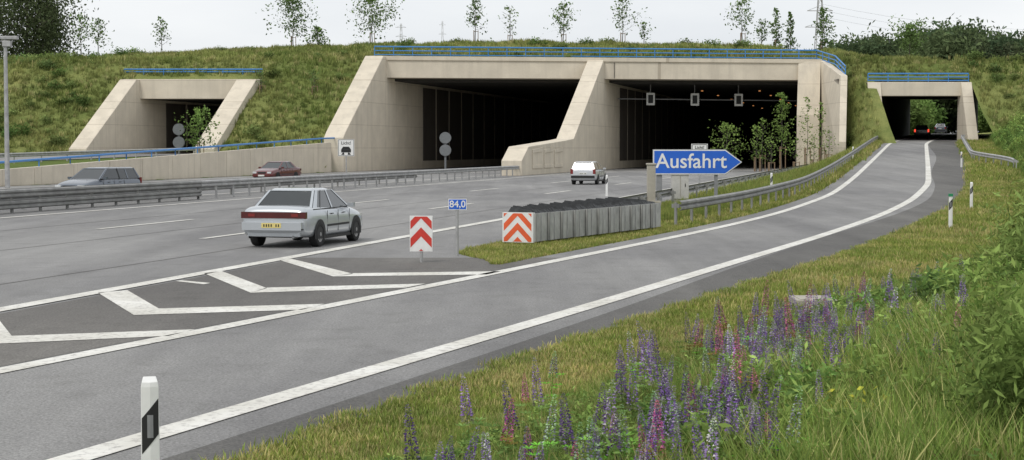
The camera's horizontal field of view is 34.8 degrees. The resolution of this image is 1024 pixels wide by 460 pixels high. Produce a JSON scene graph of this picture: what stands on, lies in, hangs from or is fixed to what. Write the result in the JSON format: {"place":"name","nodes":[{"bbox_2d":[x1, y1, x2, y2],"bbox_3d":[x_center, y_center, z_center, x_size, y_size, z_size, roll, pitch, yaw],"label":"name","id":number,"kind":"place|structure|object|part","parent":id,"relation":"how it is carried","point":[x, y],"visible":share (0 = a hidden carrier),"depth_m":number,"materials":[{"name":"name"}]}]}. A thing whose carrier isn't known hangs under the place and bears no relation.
{"place":"outdoors","nodes":[
{"label":"outdoors","id":0,"kind":"place"},
{"bbox_2d":[0,153,192,160],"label":"side road","id":1,"kind":"structure","parent":0,"point":[35,157],"depth_m":148.14,"materials":[{"name":"grey asphalt"}]},
{"bbox_2d":[173,124,184,154],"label":"traffic sign","id":2,"kind":"object","parent":1,"relation":"on","point":[178,141],"visible":0.98,"depth_m":157.66,"materials":[{"name":"grey metal"}]},
{"bbox_2d":[0,258,555,365],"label":"gore pavement","id":3,"kind":"structure","parent":0,"point":[98,314],"depth_m":25.77,"materials":[{"name":"grey asphalt"}]},
{"bbox_2d":[410,216,432,261],"bbox_3d":[-1.897,0.192,34.133,0.477,0.981,0.081,0,3,3],"label":"chevron marker sign","id":4,"kind":"object","parent":3,"relation":"on","point":[421,234],"visible":1,"depth_m":34.09,"materials":[{"name":"metal"}]},
{"bbox_2d":[0,158,795,312],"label":"motorway road","id":5,"kind":"structure","parent":0,"point":[22,263],"depth_m":48.56,"materials":[{"name":"grey asphalt"}]},
{"bbox_2d":[0,36,18,187],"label":"street lamp","id":6,"kind":"object","parent":5,"relation":"on","point":[5,43],"visible":0.98,"depth_m":96.67,"materials":[{"name":"metal"}]},
{"bbox_2d":[55,167,141,186],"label":"estate car","id":7,"kind":"object","parent":5,"relation":"on","point":[102,175],"visible":0.35,"depth_m":74.50,"materials":[{"name":"grey paint"}]},
{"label":"windows","id":8,"kind":"part","parent":7,"relation":"part of","materials":[{"name":"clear glass"}]},
{"bbox_2d":[252,161,300,177],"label":"red sedan car","id":9,"kind":"object","parent":5,"relation":"on","point":[277,168],"visible":0.78,"depth_m":117.20,"materials":[{"name":"paint"}]},
{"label":"windows","id":10,"kind":"part","parent":9,"relation":"part of","materials":[{"name":"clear glass"}]},
{"bbox_2d":[241,187,362,246],"bbox_3d":[-5.181,-0.366,40.991,2.010,1.405,4.443,1,3,14],"label":"silver sedan car","id":11,"kind":"object","parent":5,"relation":"on","point":[317,216],"visible":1,"depth_m":39.65,"materials":[{"name":"paint"}]},
{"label":"windows","id":12,"kind":"part","parent":11,"relation":"part of","materials":[{"name":"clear glass"}]},
{"bbox_2d":[338,139,353,172],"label":"tunnel light sign","id":13,"kind":"object","parent":5,"relation":"on","point":[346,147],"visible":1,"depth_m":149.79,"materials":[{"name":"metal"}]},
{"bbox_2d":[0,176,709,283],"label":"asphalt seams","id":14,"kind":"object","parent":5,"relation":"on","point":[263,244],"visible":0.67,"depth_m":47.31,"materials":[{"name":"grey asphalt"}]},
{"bbox_2d":[439,132,450,173],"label":"road sign","id":15,"kind":"object","parent":5,"relation":"on","point":[445,139],"visible":0.98,"depth_m":147.71,"materials":[{"name":"grey metal"}]},
{"bbox_2d":[448,199,466,255],"bbox_3d":[-1.206,-0.057,36.181,0.404,1.271,0.085,0,3,0],"label":"kilometre sign","id":16,"kind":"object","parent":5,"relation":"on","point":[457,205],"visible":1,"depth_m":36.12,"materials":[{"name":"metal"}]},
{"bbox_2d":[570,161,605,184],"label":"estate car","id":17,"kind":"object","parent":5,"relation":"on","point":[581,171],"visible":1,"depth_m":106.06,"materials":[{"name":"silver paint"}]},
{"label":"windows","id":18,"kind":"part","parent":17,"relation":"part of","materials":[{"name":"white glass"}]},
{"bbox_2d":[691,144,707,183],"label":"tunnel light sign","id":19,"kind":"object","parent":5,"relation":"on","point":[699,146],"visible":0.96,"depth_m":99.85,"materials":[{"name":"metal"}]},
{"bbox_2d":[0,134,956,459],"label":"exit ramp road","id":20,"kind":"structure","parent":0,"point":[58,408],"depth_m":20.53,"materials":[{"name":"grey asphalt"}]},
{"bbox_2d":[0,134,948,459],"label":"road markings","id":21,"kind":"structure","parent":20,"relation":"on","point":[130,302],"depth_m":24.42,"materials":[{"name":"paint"}]},
{"bbox_2d":[914,125,931,137],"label":"dark hatchback car","id":22,"kind":"object","parent":20,"relation":"on","point":[921,130],"visible":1,"depth_m":185.87,"materials":[{"name":"black paint"}]},
{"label":"windows","id":23,"kind":"part","parent":22,"relation":"part of","materials":[{"name":"black glass"}]},
{"bbox_2d":[934,124,946,133],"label":"dark hatchback car","id":24,"kind":"object","parent":20,"relation":"on","point":[940,128],"visible":1,"depth_m":243.64,"materials":[{"name":"blue paint"}]},
{"bbox_2d":[0,132,992,450],"bbox_3d":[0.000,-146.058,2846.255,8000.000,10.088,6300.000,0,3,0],"label":"ground","id":25,"kind":"structure","parent":0,"point":[56,162],"depth_m":129.65,"materials":[{"name":"green plant"}]},
{"bbox_2d":[0,148,195,161],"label":"guardrail","id":26,"kind":"object","parent":25,"relation":"on","point":[41,154],"visible":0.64,"depth_m":132.31,"materials":[{"name":"metal"}]},
{"bbox_2d":[0,180,201,212],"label":"guardrail","id":27,"kind":"object","parent":25,"relation":"on","point":[11,204],"visible":0.91,"depth_m":65.93,"materials":[{"name":"silver metal"}]},
{"bbox_2d":[141,376,159,459],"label":"delineator post","id":28,"kind":"object","parent":25,"relation":"on","point":[150,441],"visible":1,"depth_m":9.94,"materials":[{"name":"white plastic"}]},
{"bbox_2d":[69,79,261,153],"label":"tunnel portal","id":29,"kind":"object","parent":25,"relation":"on","point":[134,114],"visible":0.3,"depth_m":170.18,"materials":[{"name":"concrete"}]},
{"bbox_2d":[0,143,330,186],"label":"retaining wall","id":30,"kind":"structure","parent":25,"relation":"on","point":[311,158],"depth_m":129.46,"materials":[{"name":"concrete"}]},
{"bbox_2d":[0,137,334,165],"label":"blue railing","id":31,"kind":"object","parent":30,"relation":"on","point":[92,155],"visible":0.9,"depth_m":122.12,"materials":[{"name":"metal"}]},
{"bbox_2d":[174,104,222,152],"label":"young tree","id":32,"kind":"object","parent":25,"relation":"on","point":[200,119],"visible":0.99,"depth_m":155.51,"materials":[{"name":"green plant"}]},
{"bbox_2d":[0,175,416,208],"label":"guardrail","id":33,"kind":"object","parent":25,"relation":"on","point":[238,186],"visible":0.36,"depth_m":83.99,"materials":[{"name":"silver metal"}]},
{"bbox_2d":[196,166,518,197],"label":"guardrail","id":34,"kind":"object","parent":25,"relation":"on","point":[249,181],"visible":0.91,"depth_m":95.50,"materials":[{"name":"metal"}]},
{"bbox_2d":[396,23,406,40],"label":"electricity pylon","id":35,"kind":"object","parent":25,"relation":"on","point":[400,27],"visible":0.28,"depth_m":596.97,"materials":[{"name":"metal"}]},
{"bbox_2d":[502,197,660,242],"bbox_3d":[1.852,-0.354,44.430,1.572,0.915,8.828,1,3,25],"label":"crash cushion","id":36,"kind":"object","parent":25,"relation":"on","point":[531,223],"visible":1,"depth_m":42.89,"materials":[{"name":"metal"}]},
{"bbox_2d":[324,56,846,175],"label":"motorway tunnel portal","id":37,"kind":"object","parent":25,"relation":"on","point":[537,115],"visible":0.88,"depth_m":180.70,"materials":[{"name":"concrete"}]},
{"bbox_2d":[374,46,845,73],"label":"blue railing","id":38,"kind":"object","parent":37,"relation":"on","point":[599,52],"visible":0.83,"depth_m":180.03,"materials":[{"name":"metal"}]},
{"bbox_2d":[618,84,796,105],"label":"lane signal gantry","id":39,"kind":"object","parent":37,"relation":"attached to","point":[738,99],"visible":0.94,"depth_m":187.04,"materials":[{"name":"grey metal"}]},
{"bbox_2d":[606,175,607,195],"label":"delineator post","id":40,"kind":"object","parent":25,"relation":"on","point":[606,185],"visible":0.73,"depth_m":81.14,"materials":[{"name":"white plastic"}]},
{"bbox_2d":[191,139,1023,459],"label":"verge grass","id":41,"kind":"structure","parent":25,"relation":"on","point":[437,407],"depth_m":23.19,"materials":[{"name":"green plant"}]},
{"bbox_2d":[646,163,660,202],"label":"pillar","id":42,"kind":"structure","parent":25,"relation":"on","point":[651,181],"depth_m":59.81,"materials":[{"name":"concrete"}]},
{"bbox_2d":[670,173,689,202],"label":"electrical cabinet","id":43,"kind":"object","parent":25,"relation":"on","point":[680,184],"visible":0.86,"depth_m":67.72,"materials":[{"name":"metal"}]},
{"bbox_2d":[346,116,1023,459],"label":"tall grass","id":44,"kind":"structure","parent":25,"relation":"on","point":[892,417],"depth_m":11.67,"materials":[{"name":"green plant"}]},
{"bbox_2d":[809,386,886,410],"bbox_3d":[2.374,1.246,11.549,0.609,0.338,0.656,-3,4,-45],"label":"yellow green plant","id":45,"kind":"object","parent":44,"relation":"on","point":[858,388],"visible":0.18,"depth_m":11.36,"materials":[{"name":"green plant"}]},
{"bbox_2d":[653,149,741,201],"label":"exit direction sign","id":46,"kind":"object","parent":25,"relation":"on","point":[715,162],"visible":0.98,"depth_m":69.93,"materials":[{"name":"blue metal"}]},
{"bbox_2d":[380,254,1016,459],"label":"lupin flowers","id":47,"kind":"object","parent":25,"relation":"on","point":[655,423],"visible":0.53,"depth_m":12.13,"materials":[{"name":"purple plant"}]},
{"bbox_2d":[387,113,1023,459],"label":"wild herbs","id":48,"kind":"object","parent":25,"relation":"on","point":[1014,137],"visible":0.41,"depth_m":12.68,"materials":[{"name":"green plant"}]},
{"bbox_2d":[620,164,807,203],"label":"guardrail","id":49,"kind":"object","parent":25,"relation":"on","point":[669,192],"visible":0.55,"depth_m":79.28,"materials":[{"name":"silver metal"}]},
{"bbox_2d":[707,119,750,171],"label":"young tree","id":50,"kind":"object","parent":25,"relation":"on","point":[729,128],"visible":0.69,"depth_m":164.67,"materials":[{"name":"green plant"}]},
{"bbox_2d":[746,124,769,171],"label":"young tree","id":51,"kind":"object","parent":25,"relation":"on","point":[756,152],"visible":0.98,"depth_m":164.76,"materials":[{"name":"green plant"}]},
{"bbox_2d":[752,118,772,171],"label":"young tree","id":52,"kind":"object","parent":25,"relation":"on","point":[763,120],"visible":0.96,"depth_m":164.78,"materials":[{"name":"green plant"}]},
{"bbox_2d":[763,137,775,170],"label":"young tree","id":53,"kind":"object","parent":25,"relation":"on","point":[771,138],"visible":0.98,"depth_m":149.74,"materials":[{"name":"green plant"}]},
{"bbox_2d":[770,173,772,184],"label":"delineator post","id":54,"kind":"object","parent":25,"relation":"on","point":[771,178],"visible":0.62,"depth_m":76.83,"materials":[{"name":"white plastic"}]},
{"bbox_2d":[672,136,877,223],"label":"guardrail","id":55,"kind":"object","parent":25,"relation":"on","point":[705,202],"visible":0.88,"depth_m":63.04,"materials":[{"name":"silver metal"}]},
{"bbox_2d":[767,92,796,168],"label":"young tree","id":56,"kind":"object","parent":25,"relation":"on","point":[783,96],"visible":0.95,"depth_m":164.79,"materials":[{"name":"green plant"}]},
{"bbox_2d":[785,137,804,166],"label":"young tree","id":57,"kind":"object","parent":25,"relation":"on","point":[796,155],"visible":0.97,"depth_m":155.47,"materials":[{"name":"green plant"}]},
{"bbox_2d":[797,97,817,164],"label":"young tree","id":58,"kind":"object","parent":25,"relation":"on","point":[805,141],"visible":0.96,"depth_m":164.76,"materials":[{"name":"green plant"}]},
{"bbox_2d":[806,134,819,163],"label":"young tree","id":59,"kind":"object","parent":25,"relation":"on","point":[812,160],"visible":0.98,"depth_m":159.66,"materials":[{"name":"green plant"}]},
{"bbox_2d":[789,295,837,305],"bbox_3d":[4.628,1.082,25.097,0.620,0.102,0.800,0,3,0],"label":"drain cover","id":60,"kind":"object","parent":25,"relation":"on","point":[799,298],"visible":0.45,"depth_m":24.86,"materials":[{"name":"concrete"}]},
{"bbox_2d":[806,0,832,48],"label":"electricity pylon","id":61,"kind":"object","parent":25,"relation":"on","point":[818,8],"visible":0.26,"depth_m":417.61,"materials":[{"name":"metal"}]},
{"bbox_2d":[824,4,1023,35],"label":"power lines","id":62,"kind":"object","parent":61,"relation":"attached to","point":[887,22],"visible":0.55,"depth_m":420.00,"materials":[{"name":"grey metal"}]},
{"bbox_2d":[813,102,831,161],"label":"young tree","id":63,"kind":"object","parent":25,"relation":"on","point":[820,125],"visible":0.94,"depth_m":164.63,"materials":[{"name":"green plant"}]},
{"bbox_2d":[823,130,838,158],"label":"young tree","id":64,"kind":"object","parent":25,"relation":"on","point":[828,140],"visible":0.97,"depth_m":162.86,"materials":[{"name":"green plant"}]},
{"bbox_2d":[866,82,977,139],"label":"tunnel portal","id":65,"kind":"object","parent":25,"relation":"on","point":[896,97],"visible":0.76,"depth_m":170.49,"materials":[{"name":"concrete"}]},
{"bbox_2d":[867,73,968,81],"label":"blue railing","id":66,"kind":"object","parent":65,"relation":"on","point":[908,77],"visible":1,"depth_m":171.28,"materials":[{"name":"metal"}]},
{"bbox_2d":[948,194,952,227],"bbox_3d":[12.803,-0.480,47.676,0.122,1.163,0.087,0,3,0],"label":"delineator post","id":67,"kind":"object","parent":25,"relation":"on","point":[950,220],"visible":0.83,"depth_m":47.64,"materials":[{"name":"white plastic"}]},
{"bbox_2d":[899,107,1023,438],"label":"bank shrubs","id":68,"kind":"object","parent":25,"relation":"on","point":[1007,368],"visible":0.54,"depth_m":10.38,"materials":[{"name":"green plant"}]},
{"bbox_2d":[970,182,972,206],"bbox_3d":[17.406,-1.242,61.871,0.117,1.151,0.076,0,3,0],"label":"delineator post","id":69,"kind":"object","parent":25,"relation":"on","point":[971,194],"visible":0.74,"depth_m":61.84,"materials":[{"name":"white plastic"}]},
{"bbox_2d":[961,135,1017,168],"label":"guardrail","id":70,"kind":"object","parent":25,"relation":"on","point":[985,155],"visible":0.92,"depth_m":114.50,"materials":[{"name":"metal"}]},
{"bbox_2d":[0,38,1023,166],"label":"embankment hill","id":71,"kind":"structure","parent":0,"point":[885,132],"depth_m":169.58,"materials":[{"name":"green plant"}]},
{"bbox_2d":[0,0,68,60],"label":"broadleaf tree","id":72,"kind":"object","parent":71,"relation":"on","point":[8,26],"visible":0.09,"depth_m":213.47,"materials":[{"name":"green plant"}]},
{"bbox_2d":[16,1,88,55],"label":"broadleaf tree","id":73,"kind":"object","parent":71,"relation":"on","point":[55,50],"visible":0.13,"depth_m":213.11,"materials":[{"name":"green plant"}]},
{"bbox_2d":[0,0,108,58],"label":"broadleaf tree","id":74,"kind":"object","parent":71,"relation":"on","point":[29,18],"visible":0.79,"depth_m":203.26,"materials":[{"name":"green plant"}]},
{"bbox_2d":[66,13,91,53],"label":"young tree","id":75,"kind":"object","parent":71,"relation":"on","point":[80,16],"visible":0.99,"depth_m":197.87,"materials":[{"name":"green plant"}]},
{"bbox_2d":[86,18,117,53],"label":"young tree","id":76,"kind":"object","parent":71,"relation":"on","point":[96,30],"visible":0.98,"depth_m":199.94,"materials":[{"name":"green plant"}]},
{"bbox_2d":[152,16,171,50],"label":"young tree","id":77,"kind":"object","parent":71,"relation":"on","point":[160,31],"visible":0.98,"depth_m":196.96,"materials":[{"name":"green plant"}]},
{"bbox_2d":[124,69,262,74],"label":"blue railing","id":78,"kind":"object","parent":71,"relation":"on","point":[163,71],"visible":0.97,"depth_m":172.50,"materials":[{"name":"metal"}]},
{"bbox_2d":[255,69,266,93],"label":"young tree","id":79,"kind":"object","parent":71,"relation":"on","point":[261,85],"visible":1,"depth_m":169.39,"materials":[{"name":"green plant"}]},
{"bbox_2d":[261,0,319,45],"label":"young tree","id":80,"kind":"object","parent":71,"relation":"on","point":[292,7],"visible":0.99,"depth_m":196.42,"materials":[{"name":"green plant"}]},
{"bbox_2d":[306,68,321,94],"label":"young tree","id":81,"kind":"object","parent":71,"relation":"on","point":[311,79],"visible":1,"depth_m":169.42,"materials":[{"name":"green plant"}]},
{"bbox_2d":[303,24,329,45],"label":"young tree","id":82,"kind":"object","parent":71,"relation":"on","point":[318,29],"visible":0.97,"depth_m":194.86,"materials":[{"name":"green plant"}]},
{"bbox_2d":[345,0,404,42],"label":"young tree","id":83,"kind":"object","parent":71,"relation":"on","point":[375,16],"visible":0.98,"depth_m":197.96,"materials":[{"name":"green plant"}]},
{"bbox_2d":[464,0,491,40],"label":"young tree","id":84,"kind":"object","parent":71,"relation":"on","point":[477,17],"visible":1,"depth_m":201.01,"materials":[{"name":"green plant"}]},
{"bbox_2d":[498,7,518,39],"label":"young tree","id":85,"kind":"object","parent":71,"relation":"on","point":[510,13],"visible":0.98,"depth_m":198.99,"materials":[{"name":"green plant"}]},
{"bbox_2d":[0,36,1023,145],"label":"embankment shrubs","id":86,"kind":"object","parent":71,"relation":"on","point":[61,139],"visible":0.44,"depth_m":173.11,"materials":[{"name":"green plant"}]},
{"bbox_2d":[542,0,580,41],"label":"young tree","id":87,"kind":"object","parent":71,"relation":"on","point":[562,7],"visible":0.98,"depth_m":201.99,"materials":[{"name":"green plant"}]},
{"bbox_2d":[610,0,649,40],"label":"young tree","id":88,"kind":"object","parent":71,"relation":"on","point":[621,14],"visible":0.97,"depth_m":201.87,"materials":[{"name":"green plant"}]},
{"bbox_2d":[637,22,655,43],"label":"young tree","id":89,"kind":"object","parent":71,"relation":"on","point":[643,32],"visible":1,"depth_m":203.78,"materials":[{"name":"green plant"}]},
{"bbox_2d":[720,0,754,42],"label":"young tree","id":90,"kind":"object","parent":71,"relation":"on","point":[745,12],"visible":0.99,"depth_m":202.90,"materials":[{"name":"green plant"}]},
{"bbox_2d":[754,18,769,44],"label":"young tree","id":91,"kind":"object","parent":71,"relation":"on","point":[757,30],"visible":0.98,"depth_m":204.79,"materials":[{"name":"green plant"}]},
{"bbox_2d":[766,7,784,45],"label":"young tree","id":92,"kind":"object","parent":71,"relation":"on","point":[776,40],"visible":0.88,"depth_m":201.91,"materials":[{"name":"green plant"}]},
{"bbox_2d":[782,11,800,48],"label":"young tree","id":93,"kind":"object","parent":71,"relation":"on","point":[790,32],"visible":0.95,"depth_m":200.96,"materials":[{"name":"green plant"}]},
{"bbox_2d":[811,7,835,49],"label":"young tree","id":94,"kind":"object","parent":71,"relation":"on","point":[823,27],"visible":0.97,"depth_m":196.80,"materials":[{"name":"green plant"}]},
{"bbox_2d":[885,13,933,55],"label":"young tree","id":95,"kind":"object","parent":71,"relation":"on","point":[909,35],"visible":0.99,"depth_m":196.82,"materials":[{"name":"green plant"}]},
{"bbox_2d":[813,13,1023,133],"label":"distant forest","id":96,"kind":"object","parent":71,"relation":"on","point":[951,41],"visible":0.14,"depth_m":295.79,"materials":[{"name":"green plant"}]},
{"bbox_2d":[846,100,991,147],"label":"roadside bushes","id":97,"kind":"object","parent":71,"relation":"on","point":[922,112],"visible":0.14,"depth_m":265.25,"materials":[{"name":"green plant"}]},
{"bbox_2d":[933,107,985,133],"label":"roadside bushes","id":98,"kind":"object","parent":71,"relation":"on","point":[951,127],"visible":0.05,"depth_m":302.83,"materials":[{"name":"green plant"}]},
{"bbox_2d":[1,0,1023,133],"label":"sky","id":99,"kind":"structure","parent":0,"point":[192,24],"materials":[{"name":"white"}]},
{"bbox_2d":[162,141,966,459],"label":"ramp shoulder pavement","id":100,"kind":"structure","parent":0,"point":[948,169],"depth_m":26.28,"materials":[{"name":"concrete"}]}
]}

